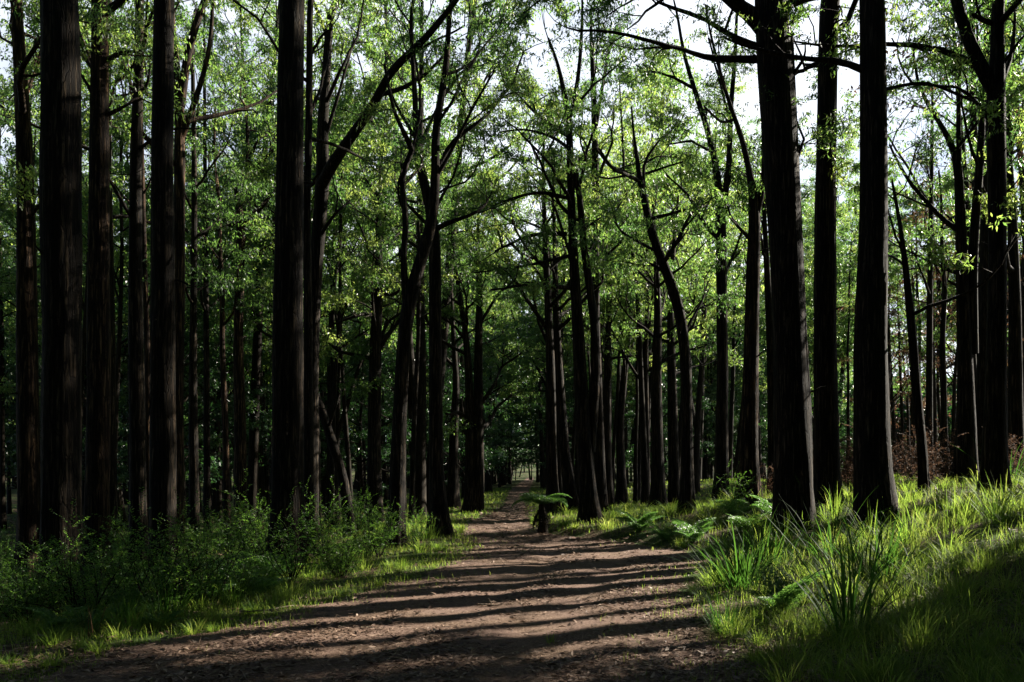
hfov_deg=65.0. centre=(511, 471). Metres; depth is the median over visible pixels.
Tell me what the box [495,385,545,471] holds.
blackwood tree
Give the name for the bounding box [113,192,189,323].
sapling tree
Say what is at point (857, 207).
sapling tree
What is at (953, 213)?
sapling tree
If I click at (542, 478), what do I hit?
eucalyptus tree
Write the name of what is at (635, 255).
sapling tree
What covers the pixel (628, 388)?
blackwood tree
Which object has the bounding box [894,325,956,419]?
scorched tree
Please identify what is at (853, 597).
grass tussock
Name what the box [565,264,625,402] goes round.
sapling tree
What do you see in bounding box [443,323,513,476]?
blackwood tree
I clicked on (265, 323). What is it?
sapling tree
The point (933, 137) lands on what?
eucalyptus tree
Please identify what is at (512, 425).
blackwood tree
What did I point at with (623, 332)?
sapling tree
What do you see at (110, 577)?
shrub
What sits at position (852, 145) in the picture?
eucalyptus tree
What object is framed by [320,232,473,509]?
blackwood tree
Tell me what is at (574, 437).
sapling tree
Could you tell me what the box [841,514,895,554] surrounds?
grass tuft
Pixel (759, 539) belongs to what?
grass tuft
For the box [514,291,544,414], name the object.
eucalyptus tree
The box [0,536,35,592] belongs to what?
shrub
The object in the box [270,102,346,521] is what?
sapling tree
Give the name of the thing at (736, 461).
eucalyptus tree
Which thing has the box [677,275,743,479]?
eucalyptus tree
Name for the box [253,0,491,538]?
eucalyptus tree
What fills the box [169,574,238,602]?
bracken fern
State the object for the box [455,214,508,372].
eucalyptus tree
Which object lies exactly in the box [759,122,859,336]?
eucalyptus tree
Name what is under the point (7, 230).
blackwood tree
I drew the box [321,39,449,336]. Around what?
eucalyptus tree
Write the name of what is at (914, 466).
dry shrub
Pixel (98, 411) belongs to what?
eucalyptus tree
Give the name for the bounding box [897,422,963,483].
dry shrub
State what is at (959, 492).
grass tuft
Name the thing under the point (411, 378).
eucalyptus tree
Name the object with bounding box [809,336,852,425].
eucalyptus tree
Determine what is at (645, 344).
eucalyptus tree
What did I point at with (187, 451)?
sapling tree
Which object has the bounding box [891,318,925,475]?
scorched tree
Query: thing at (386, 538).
shrub
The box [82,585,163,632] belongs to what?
grass tuft
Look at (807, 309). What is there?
sapling tree
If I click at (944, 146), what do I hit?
sapling tree
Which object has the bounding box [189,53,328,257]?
sapling tree
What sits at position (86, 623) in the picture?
bracken fern
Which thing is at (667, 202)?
eucalyptus tree
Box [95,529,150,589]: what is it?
shrub
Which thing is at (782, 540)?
grass tuft
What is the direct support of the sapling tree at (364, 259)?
on the ground at (622, 534)
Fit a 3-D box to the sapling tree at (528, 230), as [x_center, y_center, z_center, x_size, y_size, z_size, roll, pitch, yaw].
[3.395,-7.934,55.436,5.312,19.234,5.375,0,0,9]
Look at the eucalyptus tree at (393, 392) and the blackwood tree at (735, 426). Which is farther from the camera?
the blackwood tree at (735, 426)
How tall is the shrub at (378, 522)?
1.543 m
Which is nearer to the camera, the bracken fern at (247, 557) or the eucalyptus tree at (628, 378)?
the bracken fern at (247, 557)
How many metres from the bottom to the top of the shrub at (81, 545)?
1.368 m
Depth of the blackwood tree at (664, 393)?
79.83 m
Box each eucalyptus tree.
[0,0,152,581]
[0,0,247,550]
[0,8,149,259]
[0,119,225,529]
[0,157,39,369]
[0,197,40,309]
[13,0,217,587]
[24,0,338,551]
[34,0,84,611]
[35,153,149,512]
[41,214,149,381]
[78,0,244,519]
[82,0,242,563]
[111,0,275,548]
[116,242,127,503]
[124,89,246,514]
[141,0,191,575]
[143,0,264,537]
[145,0,312,512]
[145,143,197,246]
[147,0,362,525]
[173,14,270,540]
[186,148,327,505]
[187,149,348,459]
[197,58,315,534]
[198,96,391,530]
[202,0,415,550]
[209,149,260,405]
[227,115,428,520]
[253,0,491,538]
[265,0,309,566]
[265,284,366,428]
[270,228,366,503]
[303,93,458,524]
[304,0,520,454]
[311,0,515,516]
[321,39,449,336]
[328,0,584,511]
[336,178,490,521]
[349,272,393,488]
[351,0,589,547]
[354,0,544,537]
[364,344,444,427]
[368,65,537,498]
[384,135,545,512]
[384,256,485,449]
[390,173,474,448]
[392,172,514,508]
[394,135,483,490]
[441,0,672,523]
[443,39,679,515]
[451,207,544,491]
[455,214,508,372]
[475,107,645,511]
[486,317,543,479]
[487,181,590,436]
[488,236,527,485]
[489,230,588,400]
[490,0,859,535]
[493,365,543,483]
[494,382,529,483]
[501,241,565,488]
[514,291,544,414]
[515,162,603,387]
[522,364,539,482]
[528,146,614,342]
[531,92,744,513]
[534,328,590,451]
[535,17,747,504]
[552,186,689,505]
[557,0,671,511]
[562,33,763,485]
[563,183,714,488]
[565,323,666,484]
[566,158,634,375]
[580,186,678,504]
[587,0,760,501]
[600,159,743,507]
[601,49,705,482]
[608,155,745,504]
[612,327,635,426]
[612,329,692,477]
[634,250,699,381]
[638,40,843,493]
[656,70,759,469]
[664,182,766,479]
[668,0,1023,525]
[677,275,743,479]
[678,388,703,479]
[682,0,768,504]
[691,176,768,478]
[692,68,837,496]
[692,329,743,478]
[711,115,813,479]
[727,213,768,478]
[738,184,855,424]
[746,0,913,514]
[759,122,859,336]
[759,257,850,394]
[765,209,908,434]
[793,0,1023,494]
[801,90,906,359]
[807,47,1023,495]
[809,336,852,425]
[842,0,1023,486]
[850,27,982,480]
[887,0,1023,111]
[891,130,979,479]
[903,0,1022,358]
[918,0,1023,252]
[928,0,1023,475]
[975,2,989,468]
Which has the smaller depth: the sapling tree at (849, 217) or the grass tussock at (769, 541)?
the grass tussock at (769, 541)
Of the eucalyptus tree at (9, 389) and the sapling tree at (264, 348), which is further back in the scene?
the sapling tree at (264, 348)
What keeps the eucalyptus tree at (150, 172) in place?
on the ground at (622, 534)
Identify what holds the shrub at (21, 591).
on the ground at (622, 534)
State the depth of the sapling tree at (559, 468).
43.35 m
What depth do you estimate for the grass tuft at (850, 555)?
10.85 m
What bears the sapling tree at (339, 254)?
on the ground at (622, 534)
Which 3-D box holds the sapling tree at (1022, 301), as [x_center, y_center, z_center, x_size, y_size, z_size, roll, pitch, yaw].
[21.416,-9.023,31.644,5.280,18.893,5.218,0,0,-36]
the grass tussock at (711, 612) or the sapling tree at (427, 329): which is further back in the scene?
the sapling tree at (427, 329)
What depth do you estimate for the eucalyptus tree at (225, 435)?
24.91 m
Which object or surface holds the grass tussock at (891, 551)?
on the ground at (622, 534)
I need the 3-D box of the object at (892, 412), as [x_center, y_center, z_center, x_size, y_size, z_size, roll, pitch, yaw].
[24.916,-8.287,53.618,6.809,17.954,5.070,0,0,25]
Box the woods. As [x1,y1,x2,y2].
[5,200,956,489]
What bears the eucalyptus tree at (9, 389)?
on the ground at (622, 534)
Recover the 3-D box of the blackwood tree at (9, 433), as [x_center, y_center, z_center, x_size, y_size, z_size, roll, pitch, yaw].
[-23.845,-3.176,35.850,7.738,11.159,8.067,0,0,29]
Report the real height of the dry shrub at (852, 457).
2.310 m
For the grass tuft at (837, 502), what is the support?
on the ground at (622, 534)
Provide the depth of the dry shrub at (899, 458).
30.14 m
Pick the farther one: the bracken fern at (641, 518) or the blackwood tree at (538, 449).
the blackwood tree at (538, 449)
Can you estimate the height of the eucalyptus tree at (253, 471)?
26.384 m
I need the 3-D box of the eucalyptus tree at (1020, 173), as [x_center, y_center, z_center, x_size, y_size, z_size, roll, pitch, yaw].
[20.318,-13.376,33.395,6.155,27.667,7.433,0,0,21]
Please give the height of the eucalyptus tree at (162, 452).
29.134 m
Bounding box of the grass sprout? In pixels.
[541,632,558,643]
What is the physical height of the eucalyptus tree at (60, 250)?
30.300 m
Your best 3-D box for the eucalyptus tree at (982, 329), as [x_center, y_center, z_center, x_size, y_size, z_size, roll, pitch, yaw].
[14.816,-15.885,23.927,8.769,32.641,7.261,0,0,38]
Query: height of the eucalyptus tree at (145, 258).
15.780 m
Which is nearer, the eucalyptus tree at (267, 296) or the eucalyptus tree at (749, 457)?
the eucalyptus tree at (749, 457)
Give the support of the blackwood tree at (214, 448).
on the ground at (622, 534)
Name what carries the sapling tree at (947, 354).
on the ground at (622, 534)
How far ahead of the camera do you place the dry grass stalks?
7.55 m
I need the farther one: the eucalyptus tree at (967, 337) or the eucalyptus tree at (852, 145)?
the eucalyptus tree at (852, 145)
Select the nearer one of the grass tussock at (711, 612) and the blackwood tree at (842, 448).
the grass tussock at (711, 612)
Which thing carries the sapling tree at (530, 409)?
on the ground at (622, 534)
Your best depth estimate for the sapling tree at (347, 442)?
35.47 m
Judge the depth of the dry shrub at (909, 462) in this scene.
22.84 m
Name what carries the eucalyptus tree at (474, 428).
on the ground at (622, 534)
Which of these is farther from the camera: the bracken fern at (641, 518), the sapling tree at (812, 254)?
the sapling tree at (812, 254)
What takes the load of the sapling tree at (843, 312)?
on the ground at (622, 534)
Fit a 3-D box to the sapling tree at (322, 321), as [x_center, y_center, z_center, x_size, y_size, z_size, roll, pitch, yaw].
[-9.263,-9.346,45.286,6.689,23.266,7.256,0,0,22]
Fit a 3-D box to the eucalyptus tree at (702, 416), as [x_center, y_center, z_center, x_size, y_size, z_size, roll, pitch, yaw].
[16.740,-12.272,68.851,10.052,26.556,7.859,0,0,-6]
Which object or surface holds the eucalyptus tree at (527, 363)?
on the ground at (622, 534)
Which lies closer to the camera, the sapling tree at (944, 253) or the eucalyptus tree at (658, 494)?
the eucalyptus tree at (658, 494)
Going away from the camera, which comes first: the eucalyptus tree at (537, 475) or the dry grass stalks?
the dry grass stalks
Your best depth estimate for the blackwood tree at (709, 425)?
78.22 m
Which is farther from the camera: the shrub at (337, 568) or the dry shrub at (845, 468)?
the dry shrub at (845, 468)
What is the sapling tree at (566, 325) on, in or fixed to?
on the ground at (622, 534)
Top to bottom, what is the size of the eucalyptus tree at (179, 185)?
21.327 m
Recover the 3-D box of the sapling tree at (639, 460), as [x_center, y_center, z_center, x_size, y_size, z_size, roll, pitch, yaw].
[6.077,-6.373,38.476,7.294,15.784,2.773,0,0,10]
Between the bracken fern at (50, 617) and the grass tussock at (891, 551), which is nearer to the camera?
the bracken fern at (50, 617)
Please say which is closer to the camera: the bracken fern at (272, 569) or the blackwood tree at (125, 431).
the bracken fern at (272, 569)
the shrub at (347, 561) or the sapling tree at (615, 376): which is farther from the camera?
the sapling tree at (615, 376)
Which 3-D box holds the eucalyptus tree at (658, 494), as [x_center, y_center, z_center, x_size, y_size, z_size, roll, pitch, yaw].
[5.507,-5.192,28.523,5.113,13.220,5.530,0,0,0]
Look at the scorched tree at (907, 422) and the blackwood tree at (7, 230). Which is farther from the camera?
the scorched tree at (907, 422)
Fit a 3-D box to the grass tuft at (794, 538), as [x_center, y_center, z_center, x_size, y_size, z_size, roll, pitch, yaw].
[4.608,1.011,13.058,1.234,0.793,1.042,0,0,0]
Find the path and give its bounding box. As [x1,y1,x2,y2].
[25,478,755,681]
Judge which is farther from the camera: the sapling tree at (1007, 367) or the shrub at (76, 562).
the sapling tree at (1007, 367)
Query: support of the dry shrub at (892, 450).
on the ground at (622, 534)
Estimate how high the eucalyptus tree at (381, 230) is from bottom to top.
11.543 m
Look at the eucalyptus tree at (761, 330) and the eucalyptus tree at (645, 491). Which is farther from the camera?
the eucalyptus tree at (761, 330)
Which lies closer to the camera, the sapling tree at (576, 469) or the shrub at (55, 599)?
the shrub at (55, 599)
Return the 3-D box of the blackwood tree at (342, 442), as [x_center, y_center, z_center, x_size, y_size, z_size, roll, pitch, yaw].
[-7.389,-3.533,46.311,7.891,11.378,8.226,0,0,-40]
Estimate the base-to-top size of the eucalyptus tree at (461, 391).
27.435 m
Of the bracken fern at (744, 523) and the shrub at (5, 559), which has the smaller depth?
the shrub at (5, 559)
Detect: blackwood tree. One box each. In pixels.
[0,220,38,489]
[3,291,41,464]
[4,271,127,479]
[5,253,232,476]
[5,338,16,475]
[40,366,126,471]
[82,209,271,522]
[84,255,271,490]
[115,182,271,508]
[184,252,271,517]
[184,373,233,504]
[185,256,271,511]
[202,322,319,504]
[319,287,409,512]
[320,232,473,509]
[320,308,447,507]
[325,349,386,471]
[354,351,408,466]
[354,401,407,487]
[381,250,514,491]
[426,298,520,477]
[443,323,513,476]
[451,348,530,472]
[483,344,545,487]
[494,367,537,483]
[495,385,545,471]
[507,432,520,471]
[521,423,543,480]
[523,369,574,468]
[527,416,545,471]
[530,332,633,469]
[532,329,612,467]
[570,350,635,464]
[603,301,714,475]
[615,368,667,478]
[627,345,708,468]
[627,418,638,481]
[650,346,716,464]
[702,339,742,463]
[703,342,767,462]
[713,390,767,458]
[728,368,767,462]
[758,317,852,449]
[759,376,767,466]
[839,425,852,466]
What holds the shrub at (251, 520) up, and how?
on the ground at (622, 534)
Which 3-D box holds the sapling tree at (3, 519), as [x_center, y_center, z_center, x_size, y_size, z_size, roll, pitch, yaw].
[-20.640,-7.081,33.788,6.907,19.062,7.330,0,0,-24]
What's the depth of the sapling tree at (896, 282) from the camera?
47.59 m
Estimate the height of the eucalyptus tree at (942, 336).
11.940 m
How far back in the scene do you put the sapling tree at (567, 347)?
55.13 m
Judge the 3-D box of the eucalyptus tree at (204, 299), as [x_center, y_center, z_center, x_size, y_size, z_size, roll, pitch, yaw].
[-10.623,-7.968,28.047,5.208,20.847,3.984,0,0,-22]
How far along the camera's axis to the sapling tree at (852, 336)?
57.96 m
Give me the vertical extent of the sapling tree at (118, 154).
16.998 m
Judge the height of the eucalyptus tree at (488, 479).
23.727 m
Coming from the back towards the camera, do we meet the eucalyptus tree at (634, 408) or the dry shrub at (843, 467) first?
the eucalyptus tree at (634, 408)
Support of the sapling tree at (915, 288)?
on the ground at (622, 534)
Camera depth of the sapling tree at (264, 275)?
43.83 m
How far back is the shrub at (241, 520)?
15.06 m
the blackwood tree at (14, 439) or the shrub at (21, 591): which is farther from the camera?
the blackwood tree at (14, 439)
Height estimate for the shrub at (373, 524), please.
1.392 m
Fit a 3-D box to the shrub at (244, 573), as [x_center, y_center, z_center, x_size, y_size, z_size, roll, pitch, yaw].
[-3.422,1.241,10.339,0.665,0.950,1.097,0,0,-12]
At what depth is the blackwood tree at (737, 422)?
82.50 m
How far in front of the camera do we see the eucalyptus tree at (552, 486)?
26.31 m
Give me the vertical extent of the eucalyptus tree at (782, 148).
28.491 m
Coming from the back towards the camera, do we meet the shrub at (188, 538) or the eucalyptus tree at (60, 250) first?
the shrub at (188, 538)
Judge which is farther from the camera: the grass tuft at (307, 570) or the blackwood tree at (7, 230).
the blackwood tree at (7, 230)
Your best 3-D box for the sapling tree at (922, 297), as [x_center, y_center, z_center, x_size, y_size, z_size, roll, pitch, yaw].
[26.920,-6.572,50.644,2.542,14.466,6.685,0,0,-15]
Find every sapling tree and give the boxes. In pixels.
[0,15,126,347]
[0,76,83,529]
[0,77,39,299]
[0,233,40,342]
[1,105,88,354]
[1,200,40,513]
[8,8,128,481]
[35,0,226,442]
[82,145,149,281]
[84,97,215,533]
[113,114,232,531]
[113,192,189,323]
[147,143,211,342]
[184,257,189,517]
[185,28,340,293]
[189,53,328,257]
[198,353,250,500]
[224,226,350,339]
[243,241,271,395]
[245,206,331,310]
[252,303,271,506]
[264,339,271,474]
[268,132,411,507]
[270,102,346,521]
[271,49,401,524]
[304,95,374,527]
[312,113,369,518]
[318,93,396,510]
[322,198,396,501]
[326,97,453,507]
[344,265,396,499]
[367,241,414,463]
[425,193,462,332]
[520,402,534,479]
[522,125,685,454]
[523,219,571,482]
[524,374,565,417]
[525,153,640,497]
[527,156,607,497]
[534,178,590,489]
[544,253,612,368]
[558,183,615,473]
[561,260,625,368]
[565,194,715,500]
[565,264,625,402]
[585,269,635,370]
[587,335,631,395]
[589,314,633,430]
[589,324,624,393]
[600,162,641,332]
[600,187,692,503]
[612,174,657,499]
[613,224,624,378]
[664,317,728,443]
[759,379,766,418]
[764,274,813,346]
[803,203,858,334]
[804,181,856,350]
[804,204,858,478]
[804,241,847,440]
[808,280,850,372]
[836,169,899,278]
[836,188,909,334]
[837,229,914,322]
[838,298,895,364]
[839,189,944,429]
[852,179,956,468]
[888,149,971,474]
[888,205,917,476]
[888,224,936,429]
[890,183,953,449]
[890,226,956,375]
[893,221,926,374]
[894,274,955,459]
[901,260,956,395]
[911,87,1021,333]
[923,200,1007,333]
[933,193,955,295]
[936,115,1023,280]
[946,154,1022,279]
[982,21,1023,405]
[1007,220,1020,408]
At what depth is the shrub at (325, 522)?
15.51 m
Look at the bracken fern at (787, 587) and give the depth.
8.65 m
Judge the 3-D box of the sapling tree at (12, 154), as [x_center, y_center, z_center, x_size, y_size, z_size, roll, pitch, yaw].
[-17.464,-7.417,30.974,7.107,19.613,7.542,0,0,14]
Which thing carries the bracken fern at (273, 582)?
on the ground at (622, 534)
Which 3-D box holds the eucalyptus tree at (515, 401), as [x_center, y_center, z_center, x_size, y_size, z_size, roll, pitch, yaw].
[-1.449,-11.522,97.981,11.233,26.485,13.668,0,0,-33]
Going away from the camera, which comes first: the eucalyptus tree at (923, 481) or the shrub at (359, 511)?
the eucalyptus tree at (923, 481)
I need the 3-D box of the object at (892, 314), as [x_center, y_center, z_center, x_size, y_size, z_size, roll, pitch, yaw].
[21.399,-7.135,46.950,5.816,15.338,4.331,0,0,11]
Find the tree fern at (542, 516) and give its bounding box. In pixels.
[511,492,572,533]
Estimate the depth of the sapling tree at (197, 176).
46.18 m
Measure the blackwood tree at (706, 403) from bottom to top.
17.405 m
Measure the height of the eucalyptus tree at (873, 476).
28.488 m
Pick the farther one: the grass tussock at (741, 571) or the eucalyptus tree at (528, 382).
the eucalyptus tree at (528, 382)
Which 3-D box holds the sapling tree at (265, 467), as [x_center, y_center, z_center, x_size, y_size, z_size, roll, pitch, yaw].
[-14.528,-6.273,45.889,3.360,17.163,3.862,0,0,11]
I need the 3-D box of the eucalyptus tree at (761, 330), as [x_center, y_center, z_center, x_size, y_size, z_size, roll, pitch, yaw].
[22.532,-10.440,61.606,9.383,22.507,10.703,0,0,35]
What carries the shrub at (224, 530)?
on the ground at (622, 534)
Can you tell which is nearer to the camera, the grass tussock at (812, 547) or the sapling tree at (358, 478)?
the grass tussock at (812, 547)
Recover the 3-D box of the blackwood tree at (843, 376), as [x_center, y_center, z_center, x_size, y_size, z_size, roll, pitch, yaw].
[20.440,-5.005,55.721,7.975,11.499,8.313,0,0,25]
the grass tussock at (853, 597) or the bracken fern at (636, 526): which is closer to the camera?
the grass tussock at (853, 597)
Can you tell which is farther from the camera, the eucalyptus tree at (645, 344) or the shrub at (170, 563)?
the eucalyptus tree at (645, 344)
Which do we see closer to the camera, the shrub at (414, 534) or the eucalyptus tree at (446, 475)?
the shrub at (414, 534)
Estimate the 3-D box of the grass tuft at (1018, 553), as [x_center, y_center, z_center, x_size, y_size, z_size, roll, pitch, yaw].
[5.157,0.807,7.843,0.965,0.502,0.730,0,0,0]
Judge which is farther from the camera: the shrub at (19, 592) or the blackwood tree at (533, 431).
the blackwood tree at (533, 431)
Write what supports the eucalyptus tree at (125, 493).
on the ground at (622, 534)
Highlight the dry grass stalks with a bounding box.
[66,595,121,638]
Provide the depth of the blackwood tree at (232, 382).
45.03 m
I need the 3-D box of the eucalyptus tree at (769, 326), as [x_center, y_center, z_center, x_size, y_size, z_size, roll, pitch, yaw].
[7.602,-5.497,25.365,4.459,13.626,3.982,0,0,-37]
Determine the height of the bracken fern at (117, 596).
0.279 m
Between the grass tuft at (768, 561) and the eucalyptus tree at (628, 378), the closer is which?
the grass tuft at (768, 561)
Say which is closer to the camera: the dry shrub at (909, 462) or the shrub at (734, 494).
the shrub at (734, 494)
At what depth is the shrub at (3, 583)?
10.40 m
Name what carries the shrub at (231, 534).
on the ground at (622, 534)
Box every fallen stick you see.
[205,653,272,656]
[239,605,294,614]
[477,598,499,605]
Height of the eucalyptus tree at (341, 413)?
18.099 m
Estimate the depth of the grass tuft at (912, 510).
13.83 m
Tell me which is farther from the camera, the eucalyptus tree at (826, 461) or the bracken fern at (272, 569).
the eucalyptus tree at (826, 461)
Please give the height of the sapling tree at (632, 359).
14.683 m
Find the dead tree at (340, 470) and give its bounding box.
[319,392,356,534]
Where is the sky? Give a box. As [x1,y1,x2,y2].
[0,0,1023,410]
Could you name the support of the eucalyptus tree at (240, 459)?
on the ground at (622, 534)
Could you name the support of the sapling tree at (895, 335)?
on the ground at (622, 534)
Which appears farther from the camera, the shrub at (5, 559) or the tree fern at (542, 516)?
the tree fern at (542, 516)
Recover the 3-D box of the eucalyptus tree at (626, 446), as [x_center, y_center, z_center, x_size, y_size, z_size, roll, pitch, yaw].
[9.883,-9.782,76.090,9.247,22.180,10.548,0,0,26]
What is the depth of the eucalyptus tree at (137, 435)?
17.88 m
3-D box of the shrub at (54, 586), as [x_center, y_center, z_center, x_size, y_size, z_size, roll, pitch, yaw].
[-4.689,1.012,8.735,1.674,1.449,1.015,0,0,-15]
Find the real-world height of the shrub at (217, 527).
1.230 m
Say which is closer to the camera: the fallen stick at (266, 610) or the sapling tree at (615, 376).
the fallen stick at (266, 610)
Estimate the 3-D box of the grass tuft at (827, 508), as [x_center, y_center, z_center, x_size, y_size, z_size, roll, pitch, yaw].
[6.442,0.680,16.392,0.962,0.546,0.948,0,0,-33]
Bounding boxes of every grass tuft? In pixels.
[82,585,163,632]
[111,567,231,620]
[200,562,265,607]
[284,551,329,576]
[416,515,445,540]
[740,522,797,565]
[741,514,787,546]
[744,545,780,578]
[749,512,793,537]
[763,513,798,546]
[765,510,821,557]
[766,530,796,551]
[813,558,888,599]
[817,495,843,516]
[819,483,851,517]
[819,524,856,551]
[827,522,870,563]
[839,501,902,542]
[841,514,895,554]
[877,508,928,546]
[893,494,936,521]
[929,477,973,498]
[930,480,986,527]
[958,479,1022,525]
[961,480,1016,521]
[983,469,1021,504]
[1009,543,1023,573]
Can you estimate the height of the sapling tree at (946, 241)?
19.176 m
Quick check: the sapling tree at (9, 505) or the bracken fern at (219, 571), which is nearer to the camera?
the bracken fern at (219, 571)
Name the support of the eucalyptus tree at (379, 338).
on the ground at (622, 534)
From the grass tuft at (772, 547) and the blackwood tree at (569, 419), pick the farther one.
the blackwood tree at (569, 419)
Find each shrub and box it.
[0,498,158,622]
[0,523,15,549]
[0,527,16,579]
[0,527,85,620]
[0,533,66,621]
[0,536,31,618]
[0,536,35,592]
[0,543,64,626]
[0,555,57,626]
[0,558,46,618]
[0,562,12,615]
[1,538,106,619]
[19,505,140,599]
[55,521,173,608]
[94,487,235,613]
[94,534,139,573]
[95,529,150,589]
[110,506,128,547]
[135,513,214,609]
[142,489,259,604]
[148,536,200,579]
[155,523,233,577]
[177,510,211,557]
[184,508,228,553]
[200,510,234,549]
[209,507,265,563]
[212,469,314,554]
[213,504,273,562]
[214,507,249,544]
[215,493,269,548]
[221,481,346,581]
[223,531,271,599]
[251,514,302,550]
[285,475,357,559]
[306,515,370,573]
[307,503,376,577]
[309,523,370,578]
[323,488,400,557]
[332,485,377,526]
[341,489,409,553]
[359,499,411,556]
[397,497,439,543]
[703,460,761,502]
[759,463,772,495]
[812,436,852,491]
[840,420,915,484]
[840,446,895,487]
[840,450,851,486]
[841,428,902,472]
[841,446,852,485]
[891,417,952,486]
[891,433,914,476]
[892,441,943,482]
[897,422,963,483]
[908,432,954,482]
[914,419,980,476]
[1008,433,1023,478]
[1008,434,1023,476]
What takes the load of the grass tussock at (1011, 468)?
on the ground at (622, 534)
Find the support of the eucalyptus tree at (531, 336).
on the ground at (622, 534)
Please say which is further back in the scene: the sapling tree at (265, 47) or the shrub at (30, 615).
the sapling tree at (265, 47)
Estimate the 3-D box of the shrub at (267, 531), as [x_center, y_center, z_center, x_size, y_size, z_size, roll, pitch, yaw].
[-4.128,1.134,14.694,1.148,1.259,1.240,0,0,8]
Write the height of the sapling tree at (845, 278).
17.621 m
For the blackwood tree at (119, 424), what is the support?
on the ground at (622, 534)
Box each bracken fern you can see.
[20,606,87,633]
[60,613,112,634]
[65,595,122,611]
[111,573,172,594]
[117,581,198,608]
[155,560,250,588]
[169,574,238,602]
[196,554,265,573]
[200,552,234,575]
[214,561,267,587]
[227,568,290,596]
[232,554,279,568]
[234,551,298,567]
[246,552,306,577]
[250,563,287,580]
[613,509,658,531]
[619,510,664,524]
[639,520,680,540]
[669,517,715,541]
[714,499,756,517]
[726,513,769,531]
[741,565,833,611]
[749,494,771,515]
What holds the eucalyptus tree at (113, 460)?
on the ground at (622, 534)
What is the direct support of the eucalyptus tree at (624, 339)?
on the ground at (622, 534)
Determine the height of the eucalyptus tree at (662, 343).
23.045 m
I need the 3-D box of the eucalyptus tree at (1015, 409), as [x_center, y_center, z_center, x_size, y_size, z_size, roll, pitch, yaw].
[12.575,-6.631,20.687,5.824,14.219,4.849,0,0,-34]
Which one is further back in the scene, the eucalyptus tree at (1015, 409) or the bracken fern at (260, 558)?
the eucalyptus tree at (1015, 409)
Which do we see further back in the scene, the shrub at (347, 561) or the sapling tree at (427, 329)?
the sapling tree at (427, 329)
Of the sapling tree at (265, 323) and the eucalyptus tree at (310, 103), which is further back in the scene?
the sapling tree at (265, 323)
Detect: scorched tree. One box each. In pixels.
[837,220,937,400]
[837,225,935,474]
[841,0,1023,391]
[846,247,925,411]
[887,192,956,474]
[887,327,925,436]
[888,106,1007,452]
[890,273,926,468]
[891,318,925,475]
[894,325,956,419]
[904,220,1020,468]
[908,150,1007,387]
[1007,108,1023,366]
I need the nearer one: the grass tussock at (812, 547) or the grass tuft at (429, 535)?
the grass tussock at (812, 547)
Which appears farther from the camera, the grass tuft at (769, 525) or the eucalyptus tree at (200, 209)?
the eucalyptus tree at (200, 209)
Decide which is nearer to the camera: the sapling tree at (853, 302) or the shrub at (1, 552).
the shrub at (1, 552)
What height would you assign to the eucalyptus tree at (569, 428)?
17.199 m
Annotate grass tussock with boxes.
[664,512,819,591]
[694,581,756,633]
[723,515,815,566]
[752,522,926,636]
[766,488,881,565]
[786,502,958,585]
[960,432,1023,485]
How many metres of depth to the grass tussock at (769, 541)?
12.40 m
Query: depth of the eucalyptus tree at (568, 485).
27.44 m
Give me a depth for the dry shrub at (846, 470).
24.68 m
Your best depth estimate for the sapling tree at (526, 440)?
156.56 m
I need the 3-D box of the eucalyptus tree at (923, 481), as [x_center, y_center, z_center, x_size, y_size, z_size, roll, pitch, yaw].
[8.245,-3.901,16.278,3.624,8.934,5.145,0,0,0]
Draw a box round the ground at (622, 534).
[0,424,1023,681]
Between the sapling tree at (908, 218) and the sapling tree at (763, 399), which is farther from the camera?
the sapling tree at (763, 399)
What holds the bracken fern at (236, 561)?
on the ground at (622, 534)
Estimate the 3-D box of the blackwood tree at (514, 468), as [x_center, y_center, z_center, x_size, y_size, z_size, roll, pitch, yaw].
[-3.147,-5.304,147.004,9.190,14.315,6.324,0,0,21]
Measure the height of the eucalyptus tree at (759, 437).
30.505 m
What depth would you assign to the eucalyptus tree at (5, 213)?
28.08 m
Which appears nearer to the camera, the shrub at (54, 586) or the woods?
the shrub at (54, 586)
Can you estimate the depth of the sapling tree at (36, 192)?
38.80 m
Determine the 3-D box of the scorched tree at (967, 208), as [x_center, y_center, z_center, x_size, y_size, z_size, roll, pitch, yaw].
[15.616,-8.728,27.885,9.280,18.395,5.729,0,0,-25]
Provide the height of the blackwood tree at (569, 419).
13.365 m
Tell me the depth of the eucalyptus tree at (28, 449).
16.84 m
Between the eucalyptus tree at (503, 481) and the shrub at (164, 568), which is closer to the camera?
the shrub at (164, 568)
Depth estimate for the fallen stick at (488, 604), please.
9.60 m
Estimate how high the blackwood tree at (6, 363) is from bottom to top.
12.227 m
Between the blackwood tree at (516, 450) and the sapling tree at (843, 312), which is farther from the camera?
the blackwood tree at (516, 450)
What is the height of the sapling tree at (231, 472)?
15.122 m
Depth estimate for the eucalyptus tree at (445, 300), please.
35.14 m
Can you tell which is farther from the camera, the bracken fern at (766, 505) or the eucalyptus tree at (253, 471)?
the eucalyptus tree at (253, 471)
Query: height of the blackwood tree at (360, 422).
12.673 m
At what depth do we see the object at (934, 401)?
42.71 m
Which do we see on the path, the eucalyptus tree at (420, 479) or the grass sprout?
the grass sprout

